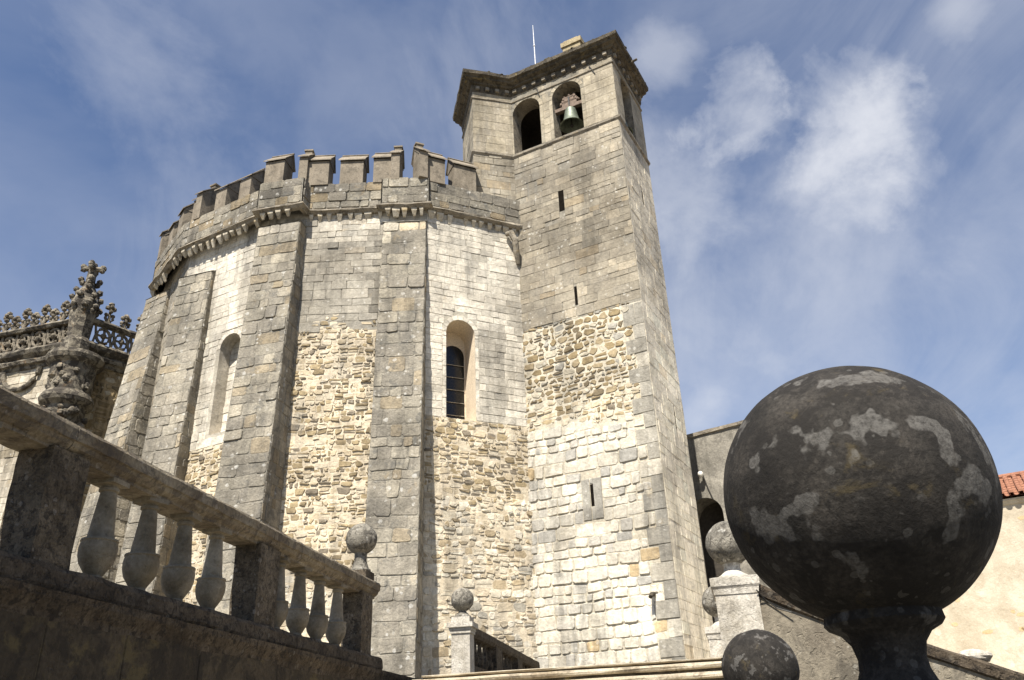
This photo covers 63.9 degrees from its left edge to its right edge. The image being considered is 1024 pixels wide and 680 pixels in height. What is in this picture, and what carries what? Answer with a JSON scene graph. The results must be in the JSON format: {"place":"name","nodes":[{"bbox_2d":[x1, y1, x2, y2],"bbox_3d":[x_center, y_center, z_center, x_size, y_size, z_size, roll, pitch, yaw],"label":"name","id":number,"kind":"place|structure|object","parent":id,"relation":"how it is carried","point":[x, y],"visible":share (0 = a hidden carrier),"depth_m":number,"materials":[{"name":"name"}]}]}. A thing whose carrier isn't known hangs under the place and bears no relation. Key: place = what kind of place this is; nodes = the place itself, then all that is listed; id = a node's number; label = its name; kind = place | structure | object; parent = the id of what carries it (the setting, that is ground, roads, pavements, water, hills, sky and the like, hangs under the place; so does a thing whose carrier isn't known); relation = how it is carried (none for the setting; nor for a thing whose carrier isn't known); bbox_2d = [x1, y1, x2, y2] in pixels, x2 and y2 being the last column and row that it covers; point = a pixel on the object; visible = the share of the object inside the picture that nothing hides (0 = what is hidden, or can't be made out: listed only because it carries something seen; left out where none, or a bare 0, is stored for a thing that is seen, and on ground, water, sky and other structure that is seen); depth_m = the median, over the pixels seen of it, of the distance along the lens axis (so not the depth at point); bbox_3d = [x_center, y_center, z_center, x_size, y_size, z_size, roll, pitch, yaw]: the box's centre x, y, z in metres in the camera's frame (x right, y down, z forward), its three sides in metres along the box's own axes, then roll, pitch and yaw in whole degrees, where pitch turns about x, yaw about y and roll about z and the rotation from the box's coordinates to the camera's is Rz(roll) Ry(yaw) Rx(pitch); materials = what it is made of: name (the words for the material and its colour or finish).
{"place":"outdoors","nodes":[
{"label":"outdoors","id":0,"kind":"place"},
{"bbox_2d":[0,0,1023,474],"label":"sky","id":1,"kind":"structure","parent":0,"point":[835,183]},
{"bbox_2d":[418,657,723,679],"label":"stone stairs","id":2,"kind":"structure","parent":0,"point":[701,669],"depth_m":12.08,"materials":[{"name":"beige stone"}]},
{"bbox_2d":[721,629,799,679],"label":"ball pier","id":3,"kind":"structure","parent":0,"point":[756,654],"depth_m":5.38,"materials":[{"name":"stone"}]},
{"bbox_2d":[723,366,1002,679],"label":"ball pier","id":4,"kind":"structure","parent":0,"point":[864,508],"depth_m":1.43,"materials":[{"name":"stone"}]},
{"bbox_2d":[756,584,1023,679],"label":"stair parapet","id":5,"kind":"structure","parent":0,"point":[820,651],"depth_m":8.41,"materials":[{"name":"stone"}]},
{"bbox_2d":[959,649,992,661],"bbox_3d":[4.628,3.179,8.237,0.390,0.148,0.264,-2,-27,0],"label":"loose stone","id":6,"kind":"object","parent":5,"relation":"on","point":[984,655],"visible":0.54,"depth_m":8.15,"materials":[{"name":"white stone"}]},
{"bbox_2d":[927,471,1023,673],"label":"tiled building","id":7,"kind":"structure","parent":0,"point":[985,611],"depth_m":28.45,"materials":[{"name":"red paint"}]},
{"label":"ground","id":8,"kind":"structure","parent":0,"visible":0},
{"bbox_2d":[0,576,417,679],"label":"retaining wall","id":9,"kind":"structure","parent":8,"relation":"on","point":[48,634],"depth_m":6.94,"materials":[{"name":"stone"}]},
{"bbox_2d":[0,386,382,669],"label":"stone balustrade","id":10,"kind":"object","parent":9,"relation":"on","point":[60,462],"visible":0.95,"depth_m":7.75,"materials":[{"name":"grey stone"}]},
{"bbox_2d":[702,587,722,657],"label":"ball pier","id":11,"kind":"structure","parent":8,"relation":"on","point":[712,632],"depth_m":12.79,"materials":[{"name":"grey stone"}]},
{"bbox_2d":[687,420,770,623],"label":"cloister wing","id":12,"kind":"structure","parent":8,"relation":"on","point":[708,450],"depth_m":31.94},
{"bbox_2d":[700,503,723,621],"bbox_3d":[8.129,9.610,30.743,1.375,9.000,0.999,-2,-27,0],"label":"doorway back","id":13,"kind":"structure","parent":12,"relation":"in","point":[713,514],"depth_m":32.09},
{"bbox_2d":[705,521,763,653],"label":"ball pier","id":14,"kind":"structure","parent":8,"relation":"on","point":[734,587],"depth_m":8.82,"materials":[{"name":"grey stone"}]},
{"label":"terrace","id":15,"kind":"structure","parent":0,"visible":0},
{"bbox_2d":[0,260,141,525],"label":"church nave","id":16,"kind":"structure","parent":15,"relation":"on","point":[65,368],"depth_m":36.99,"materials":[{"name":"stone"}]},
{"bbox_2d":[70,142,538,678],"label":"round church","id":17,"kind":"structure","parent":15,"relation":"on","point":[320,360],"depth_m":29.25,"materials":[{"name":"stone"}]},
{"bbox_2d":[446,332,465,419],"bbox_3d":[-2.238,1.443,30.291,1.110,3.915,0.054,9,-29,-22],"label":"window","id":18,"kind":"structure","parent":17,"relation":"in","point":[455,360],"depth_m":30.42,"materials":[{"name":"glass"}]},
{"label":"landing","id":19,"kind":"structure","parent":0,"visible":0},
{"bbox_2d":[447,588,538,673],"bbox_3d":[-0.081,8.656,22.116,0.560,2.162,10.880,-7,-27,9],"label":"stone balustrade","id":20,"kind":"object","parent":19,"relation":"on","point":[468,655],"visible":0.82,"depth_m":17.83,"materials":[{"name":"grey stone"}]},
{"bbox_2d":[453,29,712,667],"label":"bell tower","id":21,"kind":"structure","parent":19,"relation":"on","point":[618,563],"depth_m":29.37,"materials":[{"name":"stone"}]},
{"bbox_2d":[555,93,583,133],"bbox_3d":[2.489,-9.758,34.919,1.038,1.820,1.162,8,-28,-19],"label":"bell","id":22,"kind":"object","parent":21,"relation":"hanging from","point":[572,121],"visible":0.94,"depth_m":34.87,"materials":[{"name":"green metal"}]}
]}

